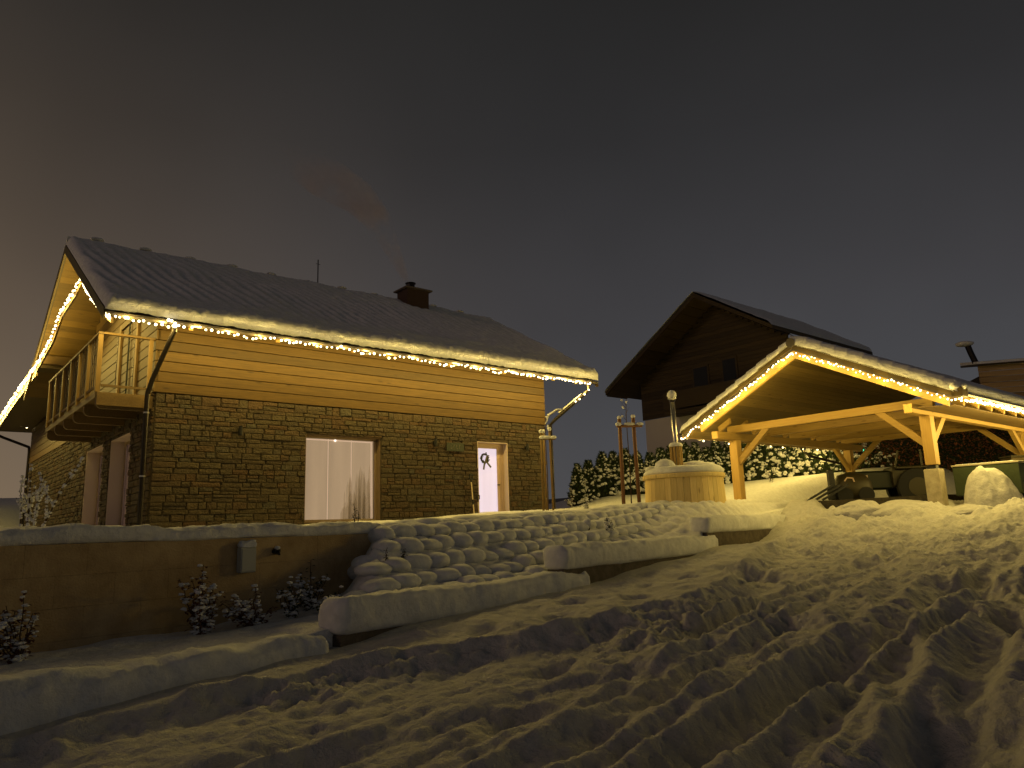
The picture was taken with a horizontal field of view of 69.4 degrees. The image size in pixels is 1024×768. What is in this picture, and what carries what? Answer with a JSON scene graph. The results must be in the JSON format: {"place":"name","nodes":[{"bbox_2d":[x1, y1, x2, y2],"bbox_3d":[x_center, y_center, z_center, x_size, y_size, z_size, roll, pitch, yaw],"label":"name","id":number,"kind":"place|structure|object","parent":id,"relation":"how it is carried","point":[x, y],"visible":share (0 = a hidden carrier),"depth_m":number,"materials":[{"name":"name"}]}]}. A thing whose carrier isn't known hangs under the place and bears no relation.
{"place":"outdoors","nodes":[
{"label":"outdoors","id":0,"kind":"place"},
{"bbox_2d":[0,469,862,674],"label":"snowy ground","id":1,"kind":"structure","parent":0,"point":[776,495],"depth_m":11.02,"materials":[{"name":"white snow"}]},
{"bbox_2d":[0,590,39,663],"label":"shrub","id":2,"kind":"object","parent":1,"relation":"on","point":[19,652],"visible":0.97,"depth_m":7.06,"materials":[{"name":"green plant"}]},
{"bbox_2d":[16,456,83,526],"bbox_3d":[-5.470,1.345,8.658,0.874,0.964,0.245,-5,-12,17],"label":"shrub","id":3,"kind":"object","parent":1,"relation":"on","point":[21,501],"visible":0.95,"depth_m":8.68,"materials":[{"name":"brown plant"}]},
{"bbox_2d":[0,634,328,735],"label":"stepped wall","id":4,"kind":"structure","parent":1,"relation":"on","point":[32,698],"depth_m":6.28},
{"bbox_2d":[0,521,381,654],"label":"retaining wall","id":5,"kind":"structure","parent":1,"relation":"on","point":[83,584],"depth_m":8.60,"materials":[{"name":"paint"}]},
{"bbox_2d":[236,539,256,572],"bbox_3d":[-3.446,2.234,9.605,0.132,0.421,0.240,-10,-14,37],"label":"meter box","id":6,"kind":"object","parent":5,"relation":"attached to","point":[246,556],"visible":1,"depth_m":9.55,"materials":[{"name":"grey paint"}]},
{"bbox_2d":[272,546,280,554],"bbox_3d":[-3.165,2.247,9.973,0.133,0.126,0.087,-10,-14,37],"label":"wall tap","id":7,"kind":"object","parent":5,"relation":"attached to","point":[276,550],"depth_m":9.95,"materials":[{"name":"black metal"}]},
{"bbox_2d":[176,564,225,634],"bbox_3d":[-3.573,2.522,8.619,0.765,0.837,0.556,-12,-15,40],"label":"shrub","id":8,"kind":"object","parent":1,"relation":"on","point":[199,613],"visible":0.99,"depth_m":8.59,"materials":[{"name":"green plant"}]},
{"bbox_2d":[218,584,276,626],"bbox_3d":[-3.252,2.712,9.000,0.493,0.530,0.732,-10,-14,36],"label":"shrub","id":9,"kind":"object","parent":1,"relation":"on","point":[248,615],"visible":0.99,"depth_m":8.93,"materials":[{"name":"green plant"}]},
{"bbox_2d":[275,576,302,617],"bbox_3d":[-2.818,2.738,9.410,0.334,0.571,0.304,-10,-13,35],"label":"shrub","id":10,"kind":"object","parent":1,"relation":"on","point":[291,610],"visible":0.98,"depth_m":9.40,"materials":[{"name":"green plant"}]},
{"bbox_2d":[0,236,597,527],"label":"house","id":11,"kind":"structure","parent":1,"relation":"on","point":[152,424],"depth_m":19.18,"materials":[{"name":"brown wood"}]},
{"bbox_2d":[0,367,34,418],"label":"light string","id":12,"kind":"object","parent":11,"relation":"attached to","point":[15,393],"visible":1,"depth_m":24.40,"materials":[{"name":"white plastic"}]},
{"bbox_2d":[34,279,79,366],"bbox_3d":[-12.487,-1.610,20.209,0.107,1.420,5.222,8,-15,-41],"label":"light string","id":13,"kind":"object","parent":11,"relation":"attached to","point":[51,336],"visible":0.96,"depth_m":20.05,"materials":[{"name":"white plastic"}]},
{"bbox_2d":[82,445,103,524],"bbox_3d":[-11.319,2.916,20.404,0.480,2.282,2.142,7,-14,-39],"label":"window","id":14,"kind":"structure","parent":11,"relation":"in","point":[93,479],"depth_m":21.15,"materials":[{"name":"beige"}]},
{"bbox_2d":[83,285,110,319],"bbox_3d":[-9.544,-2.016,16.875,0.072,2.042,3.741,7,-14,-39],"label":"light string","id":15,"kind":"object","parent":11,"relation":"attached to","point":[108,317],"visible":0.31,"depth_m":16.78,"materials":[{"name":"white plastic"}]},
{"bbox_2d":[105,433,130,525],"bbox_3d":[-9.444,2.433,18.211,0.480,2.262,2.012,7,-14,-39],"label":"window","id":16,"kind":"structure","parent":11,"relation":"in","point":[119,455],"depth_m":18.89,"materials":[{"name":"beige"}]},
{"bbox_2d":[304,434,379,522],"bbox_3d":[-4.401,2.450,19.015,2.122,2.202,0.335,7,-14,-39],"label":"window","id":17,"kind":"structure","parent":11,"relation":"in","point":[341,472],"depth_m":19.07,"materials":[{"name":"white"}]},
{"bbox_2d":[108,314,589,384],"bbox_3d":[-2.804,-0.683,19.216,13.834,0.189,0.082,7,-14,-39],"label":"light string","id":18,"kind":"object","parent":11,"relation":"attached to","point":[178,325],"visible":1,"depth_m":18.07,"materials":[{"name":"white plastic"}]},
{"bbox_2d":[477,441,509,511],"bbox_3d":[-0.650,2.885,22.065,1.152,2.272,0.330,7,-14,-39],"label":"door","id":19,"kind":"structure","parent":11,"relation":"in","point":[493,482],"depth_m":22.22,"materials":[{"name":"beige"}]},
{"bbox_2d":[480,452,490,469],"bbox_3d":[-0.796,2.295,22.085,0.424,0.536,0.085,7,-14,-39],"label":"wreath","id":20,"kind":"object","parent":19,"relation":"attached to","point":[487,459],"visible":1,"depth_m":22.07,"materials":[{"name":"brown"}]},
{"bbox_2d":[293,559,329,610],"bbox_3d":[-2.716,2.728,9.995,0.634,0.700,0.383,-7,-12,25],"label":"shrub","id":21,"kind":"object","parent":1,"relation":"on","point":[307,594],"visible":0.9,"depth_m":9.93,"materials":[{"name":"green plant"}]},
{"bbox_2d":[302,585,342,611],"bbox_3d":[-2.350,2.788,9.591,0.598,0.330,0.695,-9,-13,33],"label":"shrub","id":22,"kind":"object","parent":1,"relation":"on","point":[318,604],"visible":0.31,"depth_m":9.55,"materials":[{"name":"brown plant"}]},
{"bbox_2d":[352,504,359,521],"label":"plant","id":23,"kind":"object","parent":1,"relation":"on","point":[358,517],"visible":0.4,"depth_m":11.99,"materials":[{"name":"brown plant"}]},
{"bbox_2d":[318,571,589,646],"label":"stepped wall","id":24,"kind":"structure","parent":1,"relation":"on","point":[349,620],"depth_m":9.14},
{"bbox_2d":[469,474,474,513],"bbox_3d":[-1.102,3.296,21.090,0.560,1.480,0.167,7,-14,-39],"label":"snow shovel","id":25,"kind":"object","parent":1,"relation":"on","point":[470,479],"visible":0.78,"depth_m":21.15,"materials":[{"name":"beige wood"}]},
{"bbox_2d":[342,500,682,596],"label":"block slope","id":26,"kind":"structure","parent":1,"relation":"on","point":[466,531],"depth_m":12.17,"materials":[{"name":"white snow"}]},
{"bbox_2d":[518,500,534,510],"bbox_3d":[0.387,3.488,21.340,0.276,0.429,0.624,8,-15,-42],"label":"plant","id":27,"kind":"object","parent":1,"relation":"on","point":[523,507],"visible":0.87,"depth_m":21.30,"materials":[{"name":"brown plant"}]},
{"bbox_2d":[539,408,564,510],"bbox_3d":[1.176,2.164,20.963,0.729,2.990,0.445,-6,-12,18],"label":"staked tree","id":28,"kind":"object","parent":1,"relation":"on","point":[544,437],"visible":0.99,"depth_m":21.00,"materials":[{"name":"brown plant"}]},
{"bbox_2d":[564,492,574,507],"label":"plant","id":29,"kind":"object","parent":1,"relation":"on","point":[572,504],"visible":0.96,"depth_m":25.84,"materials":[{"name":"green plant"}]},
{"bbox_2d":[566,463,589,506],"bbox_3d":[2.564,3.978,28.558,1.001,1.958,0.992,6,-14,-36],"label":"thuja","id":30,"kind":"object","parent":1,"relation":"on","point":[577,484],"visible":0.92,"depth_m":28.36,"materials":[{"name":"green plant"}]},
{"bbox_2d":[582,498,588,507],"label":"plant","id":31,"kind":"object","parent":1,"relation":"on","point":[586,502],"visible":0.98,"depth_m":19.63,"materials":[{"name":"white plant"}]},
{"bbox_2d":[583,519,591,529],"bbox_3d":[1.550,2.910,15.215,0.213,0.282,0.216,-2,-11,0],"label":"snow ball","id":32,"kind":"object","parent":1,"relation":"on","point":[588,522],"visible":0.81,"depth_m":15.15,"materials":[{"name":"white snow"}]},
{"bbox_2d":[582,459,600,501],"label":"thuja","id":33,"kind":"object","parent":1,"relation":"on","point":[588,468],"visible":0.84,"depth_m":28.46,"materials":[{"name":"green plant"}]},
{"bbox_2d":[593,451,618,497],"bbox_3d":[3.552,3.604,28.740,1.239,2.050,1.200,-10,-14,35],"label":"thuja","id":34,"kind":"object","parent":1,"relation":"on","point":[603,473],"visible":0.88,"depth_m":28.43,"materials":[{"name":"green plant"}]},
{"bbox_2d":[604,517,614,530],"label":"plant","id":35,"kind":"object","parent":1,"relation":"on","point":[610,525],"visible":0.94,"depth_m":15.14,"materials":[{"name":"white plant"}]},
{"bbox_2d":[607,449,620,492],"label":"thuja","id":36,"kind":"object","parent":1,"relation":"on","point":[612,458],"visible":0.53,"depth_m":28.70,"materials":[{"name":"green plant"}]},
{"bbox_2d":[615,397,642,503],"bbox_3d":[3.139,1.848,19.623,0.766,3.062,0.280,0,-11,-8],"label":"staked tree","id":37,"kind":"object","parent":1,"relation":"on","point":[619,426],"visible":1,"depth_m":19.57,"materials":[{"name":"brown plant"}]},
{"bbox_2d":[615,447,643,494],"bbox_3d":[4.454,3.503,28.773,1.268,2.122,1.274,-4,-11,10],"label":"thuja","id":38,"kind":"object","parent":1,"relation":"on","point":[627,473],"visible":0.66,"depth_m":28.45,"materials":[{"name":"green plant"}]},
{"bbox_2d":[543,535,717,583],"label":"stepped wall","id":39,"kind":"structure","parent":1,"relation":"on","point":[596,561],"depth_m":13.01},
{"bbox_2d":[631,450,644,494],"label":"thuja","id":40,"kind":"object","parent":1,"relation":"on","point":[641,466],"visible":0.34,"depth_m":28.85,"materials":[{"name":"green plant"}]},
{"bbox_2d":[642,452,656,488],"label":"thuja","id":41,"kind":"object","parent":1,"relation":"on","point":[649,459],"visible":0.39,"depth_m":28.85,"materials":[{"name":"green plant"}]},
{"bbox_2d":[654,447,666,462],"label":"thuja","id":42,"kind":"object","parent":1,"relation":"on","point":[660,453],"visible":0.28,"depth_m":29.04,"materials":[{"name":"green plant"}]},
{"bbox_2d":[666,445,673,459],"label":"thuja","id":43,"kind":"object","parent":1,"relation":"on","point":[668,453],"visible":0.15,"depth_m":29.24,"materials":[{"name":"green plant"}]},
{"bbox_2d":[642,459,725,502],"bbox_3d":[4.651,2.891,19.936,2.190,1.727,2.190,-2,-11,0],"label":"hot tub","id":44,"kind":"object","parent":1,"relation":"on","point":[689,481],"visible":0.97,"depth_m":19.09,"materials":[{"name":"brown wood"}]},
{"bbox_2d":[667,390,682,464],"bbox_3d":[4.407,1.326,20.040,0.380,2.353,0.380,-2,-11,0],"label":"stove flue","id":45,"kind":"object","parent":44,"relation":"on","point":[675,446],"visible":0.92,"depth_m":19.96,"materials":[{"name":"silver metal"}]},
{"bbox_2d":[679,441,693,462],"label":"thuja","id":46,"kind":"object","parent":1,"relation":"on","point":[687,453],"visible":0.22,"depth_m":29.05,"materials":[{"name":"green plant"}]},
{"bbox_2d":[690,441,705,461],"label":"thuja","id":47,"kind":"object","parent":1,"relation":"on","point":[696,452],"visible":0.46,"depth_m":29.16,"materials":[{"name":"green plant"}]},
{"bbox_2d":[701,446,712,461],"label":"thuja","id":48,"kind":"object","parent":1,"relation":"on","point":[706,452],"visible":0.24,"depth_m":29.41,"materials":[{"name":"green plant"}]},
{"bbox_2d":[709,440,729,483],"bbox_3d":[8.190,3.221,29.463,1.244,2.131,1.121,1,-12,-16],"label":"thuja","id":49,"kind":"object","parent":1,"relation":"on","point":[716,453],"visible":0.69,"depth_m":29.30,"materials":[{"name":"green plant"}]},
{"bbox_2d":[722,442,732,482],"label":"thuja","id":50,"kind":"object","parent":1,"relation":"on","point":[726,451],"visible":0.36,"depth_m":29.21,"materials":[{"name":"green plant"}]},
{"bbox_2d":[689,513,785,545],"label":"stepped wall","id":51,"kind":"structure","parent":1,"relation":"on","point":[726,529],"depth_m":17.50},
{"bbox_2d":[604,291,872,454],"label":"house","id":52,"kind":"structure","parent":1,"relation":"on","point":[697,352],"depth_m":36.44,"materials":[{"name":"brown wood"}]},
{"bbox_2d":[691,364,709,406],"bbox_3d":[9.308,0.124,36.302,0.048,2.100,1.000,7,-14,-39],"label":"window","id":53,"kind":"structure","parent":52,"relation":"in","point":[700,374],"depth_m":36.36,"materials":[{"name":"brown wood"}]},
{"bbox_2d":[720,355,738,381],"bbox_3d":[10.361,-0.252,35.091,0.048,2.100,0.900,7,-14,-39],"label":"window","id":54,"kind":"structure","parent":52,"relation":"in","point":[729,365],"depth_m":35.15,"materials":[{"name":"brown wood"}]},
{"bbox_2d":[741,443,755,481],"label":"thuja","id":55,"kind":"object","parent":1,"relation":"on","point":[746,469],"visible":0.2,"depth_m":28.95,"materials":[{"name":"green plant"}]},
{"bbox_2d":[745,444,767,480],"bbox_3d":[9.623,2.996,29.332,1.322,2.250,1.092,8,-15,-41],"label":"thuja","id":56,"kind":"object","parent":1,"relation":"on","point":[757,464],"visible":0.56,"depth_m":28.95,"materials":[{"name":"green plant"}]},
{"bbox_2d":[766,466,774,481],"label":"plant","id":57,"kind":"object","parent":1,"relation":"on","point":[767,472],"visible":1,"depth_m":26.82,"materials":[{"name":"white plant"}]},
{"bbox_2d":[759,444,784,478],"bbox_3d":[10.123,2.913,29.451,1.310,2.386,1.415,-1,-11,-7],"label":"thuja","id":58,"kind":"object","parent":1,"relation":"on","point":[768,452],"visible":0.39,"depth_m":29.05,"materials":[{"name":"green plant"}]},
{"bbox_2d":[771,446,795,477],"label":"thuja","id":59,"kind":"object","parent":1,"relation":"on","point":[779,459],"visible":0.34,"depth_m":29.04,"materials":[{"name":"green plant"}]},
{"bbox_2d":[781,446,804,476],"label":"thuja","id":60,"kind":"object","parent":1,"relation":"on","point":[792,452],"visible":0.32,"depth_m":29.15,"materials":[{"name":"green plant"}]},
{"bbox_2d":[795,448,810,475],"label":"thuja","id":61,"kind":"object","parent":1,"relation":"on","point":[801,456],"visible":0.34,"depth_m":29.26,"materials":[{"name":"green plant"}]},
{"bbox_2d":[802,448,823,474],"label":"thuja","id":62,"kind":"object","parent":1,"relation":"on","point":[811,461],"visible":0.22,"depth_m":29.24,"materials":[{"name":"green plant"}]},
{"bbox_2d":[812,449,838,473],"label":"thuja","id":63,"kind":"object","parent":1,"relation":"on","point":[825,454],"visible":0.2,"depth_m":29.23,"materials":[{"name":"green plant"}]},
{"bbox_2d":[829,450,842,471],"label":"thuja","id":64,"kind":"object","parent":1,"relation":"on","point":[840,469],"visible":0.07,"depth_m":29.32,"materials":[{"name":"green plant"}]},
{"bbox_2d":[854,443,871,469],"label":"thuja","id":65,"kind":"object","parent":1,"relation":"on","point":[856,454],"visible":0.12,"depth_m":29.43,"materials":[{"name":"green plant"}]},
{"bbox_2d":[862,442,881,467],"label":"thuja","id":66,"kind":"object","parent":1,"relation":"on","point":[872,459],"visible":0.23,"depth_m":29.49,"materials":[{"name":"green plant"}]},
{"bbox_2d":[874,443,889,466],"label":"thuja","id":67,"kind":"object","parent":1,"relation":"on","point":[885,459],"visible":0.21,"depth_m":29.48,"materials":[{"name":"green plant"}]},
{"bbox_2d":[838,429,1016,473],"bbox_3d":[18.896,2.701,28.535,13.396,3.759,1.368,-5,-11,14],"label":"hedge","id":68,"kind":"object","parent":1,"relation":"on","point":[966,447],"visible":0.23,"depth_m":28.89,"materials":[{"name":"brown plant"}]},
{"bbox_2d":[0,467,1023,767],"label":"driveway","id":69,"kind":"structure","parent":0,"point":[812,633],"depth_m":6.54,"materials":[{"name":"white snow"}]},
{"bbox_2d":[679,335,1023,505],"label":"carport","id":70,"kind":"object","parent":69,"relation":"on","point":[797,401],"visible":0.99,"depth_m":21.59,"materials":[{"name":"brown wood"}]},
{"bbox_2d":[681,353,791,439],"bbox_3d":[6.360,0.430,21.266,0.083,1.928,3.875,7,-14,-39],"label":"light string","id":71,"kind":"object","parent":70,"relation":"attached to","point":[736,396],"visible":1,"depth_m":21.19,"materials":[{"name":"white plastic"}]},
{"bbox_2d":[681,438,817,449],"bbox_3d":[8.384,2.101,25.333,8.342,0.110,0.076,7,-14,-39],"label":"light string","id":72,"kind":"object","parent":70,"relation":"attached to","point":[762,445],"visible":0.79,"depth_m":25.57,"materials":[{"name":"white"}]},
{"bbox_2d":[791,353,956,400],"bbox_3d":[8.816,-0.234,18.396,0.083,1.894,3.847,7,-14,-39],"label":"light string","id":73,"kind":"object","parent":70,"relation":"attached to","point":[870,376],"visible":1,"depth_m":18.35,"materials":[{"name":"white plastic"}]},
{"bbox_2d":[958,397,1023,413],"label":"light string","id":74,"kind":"object","parent":70,"relation":"attached to","point":[997,405],"visible":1,"depth_m":17.76,"materials":[{"name":"white plastic"}]},
{"bbox_2d":[833,500,881,519],"bbox_3d":[8.784,3.267,18.569,1.677,0.727,1.261,-2,-11,0],"label":"snow heap","id":75,"kind":"object","parent":69,"relation":"on","point":[856,509],"visible":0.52,"depth_m":18.19,"materials":[{"name":"white snow"}]},
{"bbox_2d":[818,494,963,508],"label":"carport floor","id":76,"kind":"structure","parent":69,"relation":"on","point":[826,504],"depth_m":19.91,"materials":[{"name":"white snow"}]},
{"bbox_2d":[807,470,874,500],"bbox_3d":[9.605,3.053,21.941,2.166,0.970,1.069,-1,-11,-3],"label":"front loader","id":77,"kind":"object","parent":76,"relation":"on","point":[851,485],"visible":0.77,"depth_m":21.54,"materials":[{"name":"brown paint"}]},
{"bbox_2d":[840,449,927,496],"bbox_3d":[12.130,3.090,23.985,2.660,1.757,1.575,-4,-11,12],"label":"tractor","id":78,"kind":"object","parent":76,"relation":"on","point":[896,481],"visible":0.41,"depth_m":23.41,"materials":[{"name":"green paint"}]},
{"bbox_2d":[871,499,928,516],"bbox_3d":[9.697,3.193,18.255,2.150,0.682,1.388,-2,-11,0],"label":"snow heap","id":79,"kind":"object","parent":69,"relation":"on","point":[888,508],"visible":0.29,"depth_m":17.81,"materials":[{"name":"white snow"}]},
{"bbox_2d":[945,504,992,514],"bbox_3d":[10.666,3.002,17.169,1.416,0.458,1.254,3,-12,-25],"label":"snow heap","id":80,"kind":"object","parent":69,"relation":"on","point":[965,509],"visible":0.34,"depth_m":16.86,"materials":[{"name":"white snow"}]},
{"bbox_2d":[951,460,1023,495],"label":"trailer","id":81,"kind":"object","parent":69,"relation":"on","point":[1013,470],"visible":0.45,"depth_m":17.46,"materials":[{"name":"green metal"}]},
{"bbox_2d":[999,455,1023,460],"bbox_3d":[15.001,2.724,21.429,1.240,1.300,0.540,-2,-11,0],"label":"plank","id":82,"kind":"object","parent":81,"relation":"on","point":[1014,457],"visible":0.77,"depth_m":21.30,"materials":[{"name":"brown wood"}]},
{"bbox_2d":[964,465,1023,506],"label":"snow heap","id":83,"kind":"object","parent":69,"relation":"on","point":[993,487],"visible":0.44,"depth_m":17.14,"materials":[{"name":"white snow"}]},
{"bbox_2d":[0,0,1023,498],"label":"sky","id":84,"kind":"structure","parent":0,"point":[563,174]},
{"bbox_2d":[547,498,567,503],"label":"hills","id":85,"kind":"structure","parent":0,"point":[557,500],"depth_m":248.45,"materials":[{"name":"grey"}]},
{"bbox_2d":[955,341,1023,417],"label":"barn","id":86,"kind":"structure","parent":0,"point":[1007,378],"depth_m":34.42,"materials":[{"name":"brown wood"}]}
]}

